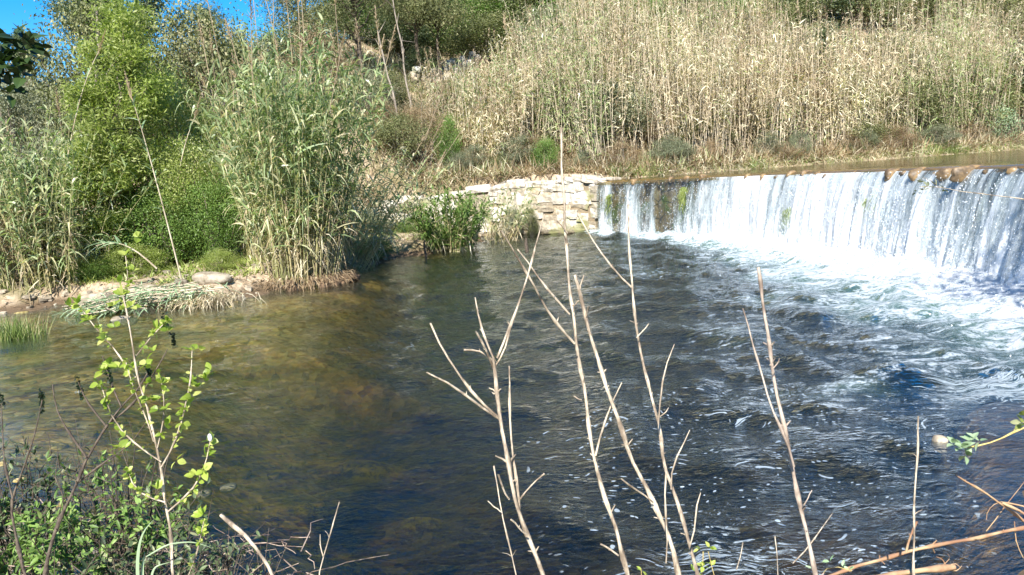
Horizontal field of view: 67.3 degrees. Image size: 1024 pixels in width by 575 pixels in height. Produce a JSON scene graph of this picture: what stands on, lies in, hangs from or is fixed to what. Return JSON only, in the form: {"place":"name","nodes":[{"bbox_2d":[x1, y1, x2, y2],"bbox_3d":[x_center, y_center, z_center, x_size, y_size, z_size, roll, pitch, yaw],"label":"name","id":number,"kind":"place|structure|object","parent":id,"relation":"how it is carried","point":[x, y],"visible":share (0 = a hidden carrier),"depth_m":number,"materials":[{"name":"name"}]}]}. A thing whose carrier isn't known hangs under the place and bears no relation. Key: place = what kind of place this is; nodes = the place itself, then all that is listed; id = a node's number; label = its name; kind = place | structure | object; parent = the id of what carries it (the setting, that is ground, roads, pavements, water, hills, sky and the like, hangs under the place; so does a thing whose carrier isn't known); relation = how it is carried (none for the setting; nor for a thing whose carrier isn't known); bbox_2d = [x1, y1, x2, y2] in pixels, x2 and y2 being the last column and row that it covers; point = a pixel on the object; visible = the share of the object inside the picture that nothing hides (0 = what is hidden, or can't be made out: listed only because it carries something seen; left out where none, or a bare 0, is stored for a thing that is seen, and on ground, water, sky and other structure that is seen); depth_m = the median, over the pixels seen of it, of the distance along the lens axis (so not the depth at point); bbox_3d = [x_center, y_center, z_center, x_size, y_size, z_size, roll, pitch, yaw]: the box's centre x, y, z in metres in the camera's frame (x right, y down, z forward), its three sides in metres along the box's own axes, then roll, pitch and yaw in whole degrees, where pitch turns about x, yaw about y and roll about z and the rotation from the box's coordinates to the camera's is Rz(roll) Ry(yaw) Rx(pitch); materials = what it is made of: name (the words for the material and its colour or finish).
{"place":"outdoors","nodes":[
{"label":"outdoors","id":0,"kind":"place"},
{"bbox_2d":[0,0,348,83],"label":"sky","id":1,"kind":"structure","parent":0,"point":[7,7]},
{"bbox_2d":[0,0,1023,574],"bbox_3d":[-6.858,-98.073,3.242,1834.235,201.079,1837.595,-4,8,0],"label":"ground","id":2,"kind":"structure","parent":0,"point":[366,514],"depth_m":9.80,"materials":[{"name":"soil"}]},
{"bbox_2d":[0,23,52,107],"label":"overhanging sprig","id":3,"kind":"object","parent":2,"relation":"on","point":[18,67],"visible":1,"depth_m":2.50,"materials":[{"name":"green plant"}]},
{"bbox_2d":[0,311,52,353],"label":"sedge tuft","id":4,"kind":"object","parent":2,"relation":"on","point":[16,332],"visible":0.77,"depth_m":12.68,"materials":[{"name":"green plant"}]},
{"bbox_2d":[0,178,69,285],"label":"brown shrub","id":5,"kind":"object","parent":2,"relation":"on","point":[6,248],"visible":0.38,"depth_m":17.18,"materials":[{"name":"grey plant"}]},
{"bbox_2d":[0,64,79,217],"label":"sage shrub","id":6,"kind":"object","parent":2,"relation":"on","point":[8,109],"visible":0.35,"depth_m":21.89,"materials":[{"name":"green plant"}]},
{"bbox_2d":[0,423,95,574],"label":"leaved bush","id":7,"kind":"object","parent":2,"relation":"on","point":[33,491],"visible":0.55,"depth_m":3.38,"materials":[{"name":"green plant"}]},
{"bbox_2d":[0,147,100,278],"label":"dark shrub","id":8,"kind":"object","parent":2,"relation":"on","point":[49,191],"visible":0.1,"depth_m":18.10,"materials":[{"name":"green plant"}]},
{"bbox_2d":[16,254,123,283],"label":"waterside herb","id":9,"kind":"object","parent":2,"relation":"on","point":[71,270],"visible":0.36,"depth_m":17.49,"materials":[{"name":"green plant"}]},
{"bbox_2d":[0,87,172,305],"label":"reed clump","id":10,"kind":"object","parent":2,"relation":"on","point":[57,166],"visible":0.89,"depth_m":16.86,"materials":[{"name":"green plant"}]},
{"bbox_2d":[0,311,175,574],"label":"dark stemmed bush","id":11,"kind":"object","parent":2,"relation":"on","point":[78,480],"visible":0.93,"depth_m":2.38,"materials":[{"name":"brown plant"}]},
{"bbox_2d":[2,0,188,178],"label":"olive shrub","id":12,"kind":"object","parent":2,"relation":"on","point":[82,19],"visible":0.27,"depth_m":22.83,"materials":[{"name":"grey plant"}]},
{"bbox_2d":[65,255,129,282],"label":"waterside herb","id":13,"kind":"object","parent":2,"relation":"on","point":[98,274],"visible":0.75,"depth_m":17.43,"materials":[{"name":"green plant"}]},
{"bbox_2d":[35,0,175,44],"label":"evergreen oak","id":14,"kind":"object","parent":2,"relation":"on","point":[146,4],"visible":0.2,"depth_m":28.75,"materials":[{"name":"green plant"}]},
{"bbox_2d":[0,450,215,574],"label":"leaved bush","id":15,"kind":"object","parent":2,"relation":"on","point":[30,558],"visible":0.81,"depth_m":3.06,"materials":[{"name":"green plant"}]},
{"bbox_2d":[37,0,200,269],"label":"vine clad tree","id":16,"kind":"object","parent":2,"relation":"on","point":[96,100],"visible":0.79,"depth_m":18.02,"materials":[{"name":"green plant"}]},
{"bbox_2d":[46,420,200,574],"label":"leaved bush","id":17,"kind":"object","parent":2,"relation":"on","point":[114,502],"visible":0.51,"depth_m":3.31,"materials":[{"name":"green plant"}]},
{"bbox_2d":[92,239,171,279],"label":"waterside herb","id":18,"kind":"object","parent":2,"relation":"on","point":[142,263],"visible":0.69,"depth_m":17.84,"materials":[{"name":"green plant"}]},
{"bbox_2d":[64,231,217,574],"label":"leafy sapling","id":19,"kind":"object","parent":2,"relation":"on","point":[160,379],"visible":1,"depth_m":2.08,"materials":[{"name":"green plant"}]},
{"bbox_2d":[48,275,241,322],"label":"fallen reeds","id":20,"kind":"object","parent":2,"relation":"on","point":[139,297],"visible":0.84,"depth_m":14.73,"materials":[{"name":"plant"}]},
{"bbox_2d":[0,227,299,290],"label":"herb grass","id":21,"kind":"structure","parent":2,"relation":"on","point":[184,266],"depth_m":17.46,"materials":[{"name":"green plant"}]},
{"bbox_2d":[91,177,210,268],"bbox_3d":[-8.702,-1.603,18.721,2.878,2.388,2.828,-7,9,-19],"label":"leafy shrub","id":22,"kind":"object","parent":2,"relation":"on","point":[153,238],"visible":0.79,"depth_m":18.42,"materials":[{"name":"green plant"}]},
{"bbox_2d":[124,69,181,278],"bbox_3d":[-7.249,-2.225,15.515,0.770,4.312,0.647,-12,11,-44],"label":"leaning reed","id":23,"kind":"object","parent":2,"relation":"on","point":[142,140],"visible":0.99,"depth_m":15.51,"materials":[{"name":"plant"}]},
{"bbox_2d":[49,477,275,574],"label":"leaved bush","id":24,"kind":"object","parent":2,"relation":"on","point":[121,564],"visible":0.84,"depth_m":2.96,"materials":[{"name":"green plant"}]},
{"bbox_2d":[123,35,233,235],"bbox_3d":[-8.930,-3.795,20.397,3.074,5.600,3.068,-1,9,20],"label":"leafy shrub","id":25,"kind":"object","parent":2,"relation":"on","point":[162,127],"visible":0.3,"depth_m":20.05,"materials":[{"name":"green plant"}]},
{"bbox_2d":[130,118,239,261],"bbox_3d":[-7.929,-2.474,19.393,3.068,3.774,3.074,0,9,25],"label":"leafy shrub","id":26,"kind":"object","parent":2,"relation":"on","point":[190,158],"visible":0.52,"depth_m":18.82,"materials":[{"name":"green plant"}]},
{"bbox_2d":[7,491,385,574],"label":"dry stalk tangle","id":27,"kind":"object","parent":2,"relation":"on","point":[224,553],"visible":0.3,"depth_m":3.97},
{"bbox_2d":[119,0,281,158],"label":"olive shrub","id":28,"kind":"object","parent":2,"relation":"on","point":[192,39],"visible":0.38,"depth_m":23.53,"materials":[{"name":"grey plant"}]},
{"bbox_2d":[0,293,403,539],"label":"bed stones","id":29,"kind":"object","parent":2,"relation":"on","point":[338,469],"visible":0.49,"depth_m":9.91,"materials":[{"name":"stone"}]},
{"bbox_2d":[161,162,249,264],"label":"green shrub","id":30,"kind":"object","parent":2,"relation":"on","point":[214,241],"visible":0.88,"depth_m":18.59,"materials":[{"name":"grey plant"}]},
{"bbox_2d":[121,490,300,574],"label":"leaved bush","id":31,"kind":"object","parent":2,"relation":"on","point":[227,553],"visible":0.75,"depth_m":2.94,"materials":[{"name":"green plant"}]},
{"bbox_2d":[157,290,266,312],"bbox_3d":[-5.767,0.527,14.989,2.138,0.939,1.619,-6,8,-13],"label":"straw heap","id":32,"kind":"object","parent":2,"relation":"on","point":[202,301],"visible":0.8,"depth_m":14.70,"materials":[{"name":"beige plant"}]},
{"bbox_2d":[192,271,232,284],"bbox_3d":[-6.232,-0.182,15.994,0.832,0.307,0.614,-4,8,0],"label":"bank boulder","id":33,"kind":"object","parent":2,"relation":"on","point":[205,277],"visible":0.85,"depth_m":15.78,"materials":[{"name":"stone"}]},
{"bbox_2d":[120,28,314,247],"bbox_3d":[-7.916,-3.801,21.143,5.208,6.177,4.004,-4,8,0],"label":"reed clump","id":34,"kind":"object","parent":2,"relation":"on","point":[182,115],"visible":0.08,"depth_m":20.34,"materials":[{"name":"green plant"}]},
{"bbox_2d":[192,244,245,271],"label":"waterside herb","id":35,"kind":"object","parent":2,"relation":"on","point":[213,257],"visible":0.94,"depth_m":17.30,"materials":[{"name":"green plant"}]},
{"bbox_2d":[209,36,298,134],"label":"hillside shrub","id":36,"kind":"object","parent":2,"relation":"on","point":[284,78],"visible":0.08,"depth_m":25.27,"materials":[{"name":"green plant"}]},
{"bbox_2d":[175,46,367,260],"bbox_3d":[-6.097,-3.024,19.165,3.724,6.069,3.603,1,10,33],"label":"reed clump","id":37,"kind":"object","parent":2,"relation":"on","point":[244,242],"visible":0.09,"depth_m":18.79,"materials":[{"name":"green plant"}]},
{"bbox_2d":[175,0,403,292],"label":"reed clump","id":38,"kind":"object","parent":2,"relation":"on","point":[297,175],"visible":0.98,"depth_m":16.45,"materials":[{"name":"green plant"}]},
{"bbox_2d":[0,171,580,308],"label":"drift litter","id":39,"kind":"object","parent":2,"relation":"on","point":[207,285],"visible":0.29,"depth_m":16.81,"materials":[{"name":"brown plant"}]},
{"bbox_2d":[0,171,585,314],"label":"bank rubble","id":40,"kind":"object","parent":2,"relation":"on","point":[47,298],"visible":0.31,"depth_m":16.74,"materials":[{"name":"stone"}]},
{"bbox_2d":[262,15,341,99],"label":"hillside shrub","id":41,"kind":"object","parent":2,"relation":"on","point":[286,45],"visible":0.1,"depth_m":30.95,"materials":[{"name":"green plant"}]},
{"bbox_2d":[244,0,374,57],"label":"pine tree","id":42,"kind":"object","parent":2,"relation":"on","point":[290,6],"visible":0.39,"depth_m":35.94,"materials":[{"name":"green plant"}]},
{"bbox_2d":[271,9,370,111],"bbox_3d":[-7.184,-8.504,28.438,4.205,4.013,3.815,-1,9,21],"label":"hillside shrub","id":43,"kind":"object","parent":2,"relation":"on","point":[310,44],"visible":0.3,"depth_m":28.11,"materials":[{"name":"green plant"}]},
{"bbox_2d":[277,0,428,74],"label":"pine tree","id":44,"kind":"object","parent":2,"relation":"on","point":[342,9],"visible":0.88,"depth_m":32.41,"materials":[{"name":"green plant"}]},
{"bbox_2d":[332,64,407,116],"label":"slope shrub","id":45,"kind":"object","parent":2,"relation":"on","point":[378,78],"visible":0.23,"depth_m":29.48,"materials":[{"name":"green plant"}]},
{"bbox_2d":[224,44,517,211],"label":"slope weeds","id":46,"kind":"object","parent":2,"relation":"on","point":[367,63],"visible":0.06,"depth_m":30.52,"materials":[{"name":"brown plant"}]},
{"bbox_2d":[222,41,522,218],"bbox_3d":[-4.792,-7.021,30.903,10.905,8.326,15.270,-4,8,0],"label":"slope straw","id":47,"kind":"object","parent":2,"relation":"on","point":[408,80],"visible":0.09,"depth_m":29.31,"materials":[{"name":"beige plant"}]},
{"bbox_2d":[366,67,416,106],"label":"slope shrub","id":48,"kind":"object","parent":2,"relation":"on","point":[401,87],"visible":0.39,"depth_m":31.38,"materials":[{"name":"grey plant"}]},
{"bbox_2d":[360,10,445,55],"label":"hillside shrub","id":49,"kind":"object","parent":2,"relation":"on","point":[423,37],"visible":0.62,"depth_m":38.78,"materials":[{"name":"green plant"}]},
{"bbox_2d":[367,108,448,157],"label":"green shrub","id":50,"kind":"object","parent":2,"relation":"on","point":[387,127],"visible":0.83,"depth_m":27.91,"materials":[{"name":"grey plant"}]},
{"bbox_2d":[335,82,485,274],"bbox_3d":[-2.891,-2.351,18.956,3.258,5.075,3.869,-10,10,-36],"label":"reed clump","id":51,"kind":"object","parent":2,"relation":"on","point":[374,244],"visible":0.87,"depth_m":19.03,"materials":[{"name":"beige plant"}]},
{"bbox_2d":[336,0,484,79],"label":"pine tree","id":52,"kind":"object","parent":2,"relation":"on","point":[397,5],"visible":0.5,"depth_m":34.81,"materials":[{"name":"green plant"}]},
{"bbox_2d":[391,43,447,77],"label":"bank weed","id":53,"kind":"object","parent":2,"relation":"on","point":[414,57],"visible":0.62,"depth_m":35.59,"materials":[{"name":"green plant"}]},
{"bbox_2d":[395,84,462,171],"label":"brown shrub","id":54,"kind":"object","parent":2,"relation":"on","point":[414,118],"visible":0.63,"depth_m":28.45,"materials":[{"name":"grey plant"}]},
{"bbox_2d":[392,0,480,81],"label":"pine tree","id":55,"kind":"object","parent":2,"relation":"on","point":[437,27],"visible":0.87,"depth_m":34.60,"materials":[{"name":"green plant"}]},
{"bbox_2d":[427,107,463,168],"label":"green shrub","id":56,"kind":"object","parent":2,"relation":"on","point":[447,146],"visible":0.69,"depth_m":28.53,"materials":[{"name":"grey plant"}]},
{"bbox_2d":[410,51,480,89],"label":"dry stone wall","id":57,"kind":"structure","parent":2,"relation":"on","point":[454,61],"depth_m":36.21,"materials":[{"name":"stone"}]},
{"bbox_2d":[398,184,494,260],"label":"reed clump","id":58,"kind":"object","parent":2,"relation":"on","point":[434,233],"visible":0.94,"depth_m":22.62,"materials":[{"name":"green plant"}]},
{"bbox_2d":[424,48,521,150],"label":"reed clump","id":59,"kind":"object","parent":2,"relation":"on","point":[476,90],"visible":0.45,"depth_m":29.48,"materials":[{"name":"plant"}]},
{"bbox_2d":[419,0,528,55],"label":"hillside shrub","id":60,"kind":"object","parent":2,"relation":"on","point":[481,5],"visible":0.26,"depth_m":39.62,"materials":[{"name":"green plant"}]},
{"bbox_2d":[422,4,544,63],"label":"hillside shrub","id":61,"kind":"object","parent":2,"relation":"on","point":[463,39],"visible":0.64,"depth_m":37.52,"materials":[{"name":"green plant"}]},
{"bbox_2d":[426,214,544,574],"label":"bare shoot","id":62,"kind":"object","parent":2,"relation":"on","point":[507,460],"visible":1,"depth_m":1.61,"materials":[{"name":"beige plant"}]},
{"bbox_2d":[371,174,621,258],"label":"stone wall","id":63,"kind":"structure","parent":2,"relation":"on","point":[582,192],"depth_m":26.27,"materials":[{"name":"stone"}]},
{"bbox_2d":[476,183,537,255],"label":"reed clump","id":64,"kind":"object","parent":2,"relation":"on","point":[497,231],"visible":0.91,"depth_m":24.75,"materials":[{"name":"beige plant"}]},
{"bbox_2d":[454,0,564,38],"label":"hillside shrub","id":65,"kind":"object","parent":2,"relation":"on","point":[521,8],"visible":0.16,"depth_m":39.79,"materials":[{"name":"green plant"}]},
{"bbox_2d":[493,133,542,164],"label":"bank shrub","id":66,"kind":"object","parent":2,"relation":"on","point":[521,140],"visible":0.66,"depth_m":28.16,"materials":[{"name":"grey plant"}]},
{"bbox_2d":[501,1,570,47],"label":"hillside shrub","id":67,"kind":"object","parent":2,"relation":"on","point":[536,13],"visible":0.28,"depth_m":37.64,"materials":[{"name":"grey plant"}]},
{"bbox_2d":[528,129,565,171],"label":"green shrub","id":68,"kind":"object","parent":2,"relation":"on","point":[545,144],"visible":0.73,"depth_m":27.71,"materials":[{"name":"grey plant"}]},
{"bbox_2d":[511,0,611,127],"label":"reed clump","id":69,"kind":"object","parent":2,"relation":"on","point":[548,41],"visible":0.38,"depth_m":29.79,"materials":[{"name":"plant"}]},
{"bbox_2d":[500,127,629,574],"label":"bare shoot","id":70,"kind":"object","parent":2,"relation":"on","point":[623,559],"visible":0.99,"depth_m":1.90,"materials":[{"name":"beige plant"}]},
{"bbox_2d":[570,75,661,144],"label":"bank shrub","id":71,"kind":"object","parent":2,"relation":"on","point":[616,112],"visible":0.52,"depth_m":28.38,"materials":[{"name":"grey plant"}]},
{"bbox_2d":[572,275,680,574],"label":"bare shoot","id":72,"kind":"object","parent":2,"relation":"on","point":[659,517],"visible":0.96,"depth_m":1.81,"materials":[{"name":"beige plant"}]},
{"bbox_2d":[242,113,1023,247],"bbox_3d":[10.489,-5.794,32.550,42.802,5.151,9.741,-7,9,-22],"label":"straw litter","id":73,"kind":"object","parent":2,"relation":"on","point":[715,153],"visible":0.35,"depth_m":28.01,"materials":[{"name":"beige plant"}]},
{"bbox_2d":[579,204,700,574],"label":"bare shoot","id":74,"kind":"object","parent":2,"relation":"on","point":[667,476],"visible":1,"depth_m":1.74,"materials":[{"name":"beige plant"}]},
{"bbox_2d":[261,105,1023,246],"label":"dry brush","id":75,"kind":"object","parent":2,"relation":"on","point":[529,164],"visible":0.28,"depth_m":28.09,"materials":[{"name":"brown plant"}]},
{"bbox_2d":[666,112,752,149],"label":"bank shrub","id":76,"kind":"object","parent":2,"relation":"on","point":[697,126],"visible":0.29,"depth_m":29.07,"materials":[{"name":"grey plant"}]},
{"bbox_2d":[400,0,1023,165],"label":"dry reed thicket","id":77,"kind":"object","parent":2,"relation":"on","point":[718,59],"visible":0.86,"depth_m":30.28,"materials":[{"name":"plant"}]},
{"bbox_2d":[742,267,823,574],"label":"bare shoot","id":78,"kind":"object","parent":2,"relation":"on","point":[782,426],"visible":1,"depth_m":1.71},
{"bbox_2d":[762,0,841,37],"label":"hillside shrub","id":79,"kind":"object","parent":2,"relation":"on","point":[803,10],"visible":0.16,"depth_m":40.02,"materials":[{"name":"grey plant"}]},
{"bbox_2d":[757,52,858,134],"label":"bank shrub","id":80,"kind":"object","parent":2,"relation":"on","point":[788,97],"visible":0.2,"depth_m":30.93,"materials":[{"name":"grey plant"}]},
{"bbox_2d":[598,166,1023,356],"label":"weir","id":81,"kind":"object","parent":2,"relation":"on","point":[665,204],"visible":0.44,"depth_m":22.43,"materials":[{"name":"grey concrete"}]},
{"bbox_2d":[601,137,1023,179],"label":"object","id":82,"kind":"object","parent":2,"relation":"on","point":[833,160],"visible":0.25,"depth_m":28.46,"materials":[{"name":"beige plant"}]},
{"bbox_2d":[604,135,1022,177],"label":"bank grass","id":83,"kind":"structure","parent":2,"relation":"on","point":[947,150],"depth_m":28.35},
{"bbox_2d":[782,0,873,23],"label":"hillside shrub","id":84,"kind":"object","parent":2,"relation":"on","point":[833,6],"visible":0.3,"depth_m":47.96,"materials":[{"name":"green plant"}]},
{"bbox_2d":[782,14,884,73],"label":"hillside shrub","id":85,"kind":"object","parent":2,"relation":"on","point":[824,36],"visible":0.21,"depth_m":38.08,"materials":[{"name":"grey plant"}]},
{"bbox_2d":[817,117,907,148],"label":"olive shrub","id":86,"kind":"object","parent":2,"relation":"on","point":[882,129],"visible":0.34,"depth_m":30.80,"materials":[{"name":"green plant"}]},
{"bbox_2d":[818,0,914,29],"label":"hillside shrub","id":87,"kind":"object","parent":2,"relation":"on","point":[866,7],"visible":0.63,"depth_m":48.33,"materials":[{"name":"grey plant"}]},
{"bbox_2d":[838,0,996,28],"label":"hillside shrub","id":88,"kind":"object","parent":2,"relation":"on","point":[914,9],"visible":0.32,"depth_m":48.66,"materials":[{"name":"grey plant"}]},
{"bbox_2d":[878,555,961,574],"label":"fallen stalk","id":89,"kind":"object","parent":2,"relation":"on","point":[941,568],"visible":1,"depth_m":2.07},
{"bbox_2d":[829,521,1023,574],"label":"fallen stalk","id":90,"kind":"object","parent":2,"relation":"on","point":[933,545],"visible":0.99,"depth_m":2.34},
{"bbox_2d":[955,474,1023,557],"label":"bare branch","id":91,"kind":"object","parent":90,"relation":"attached to","point":[1007,504],"visible":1,"depth_m":2.44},
{"bbox_2d":[879,66,989,134],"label":"olive shrub","id":92,"kind":"object","parent":2,"relation":"on","point":[930,97],"visible":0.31,"depth_m":32.64,"materials":[{"name":"grey plant"}]},
{"bbox_2d":[893,0,1023,41],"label":"hillside shrub","id":93,"kind":"object","parent":2,"relation":"on","point":[933,21],"visible":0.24,"depth_m":48.89,"materials":[{"name":"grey plant"}]},
{"bbox_2d":[920,60,1023,130],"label":"olive shrub","id":94,"kind":"object","parent":2,"relation":"on","point":[1008,98],"visible":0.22,"depth_m":34.21,"materials":[{"name":"green plant"}]},
{"bbox_2d":[945,427,1023,464],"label":"leafy sprig","id":95,"kind":"object","parent":2,"relation":"on","point":[967,445],"visible":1,"depth_m":2.36,"materials":[{"name":"green plant"}]},
{"bbox_2d":[952,0,1023,48],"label":"hillside shrub","id":96,"kind":"object","parent":2,"relation":"on","point":[1010,9],"visible":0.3,"depth_m":48.50,"materials":[{"name":"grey plant"}]},
{"bbox_2d":[975,32,1023,130],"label":"dark shrub","id":97,"kind":"object","parent":2,"relation":"on","point":[1021,80],"visible":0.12,"depth_m":35.93,"materials":[{"name":"green plant"}]},
{"bbox_2d":[981,101,1023,139],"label":"broad leaved plant","id":98,"kind":"object","parent":2,"relation":"on","point":[1010,122],"visible":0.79,"depth_m":33.79,"materials":[{"name":"green plant"}]},
{"bbox_2d":[0,229,1023,574],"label":"pool water","id":99,"kind":"structure","parent":0,"point":[974,321],"depth_m":9.77,"materials":[{"name":"liquid"}]},
{"bbox_2d":[598,168,1023,283],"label":"waterfall","id":100,"kind":"structure","parent":0,"point":[1004,255],"depth_m":14.71,"materials":[{"name":"liquid"}]},
{"bbox_2d":[597,171,1023,377],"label":"spray droplets","id":101,"kind":"object","parent":100,"relation":"in","point":[837,228],"visible":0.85,"depth_m":15.34,"materials":[{"name":"white"}]},
{"bbox_2d":[617,149,1023,179],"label":"upstream water","id":102,"kind":"structure","parent":0,"point":[1013,157],"depth_m":19.45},
{"bbox_2d":[949,164,990,182],"bbox_3d":[7.399,-1.833,12.356,0.767,0.287,0.137,-5,8,-6],"label":"crest boulder","id":103,"kind":"object","parent":102,"relation":"in","point":[961,173],"visible":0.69,"depth_m":12.29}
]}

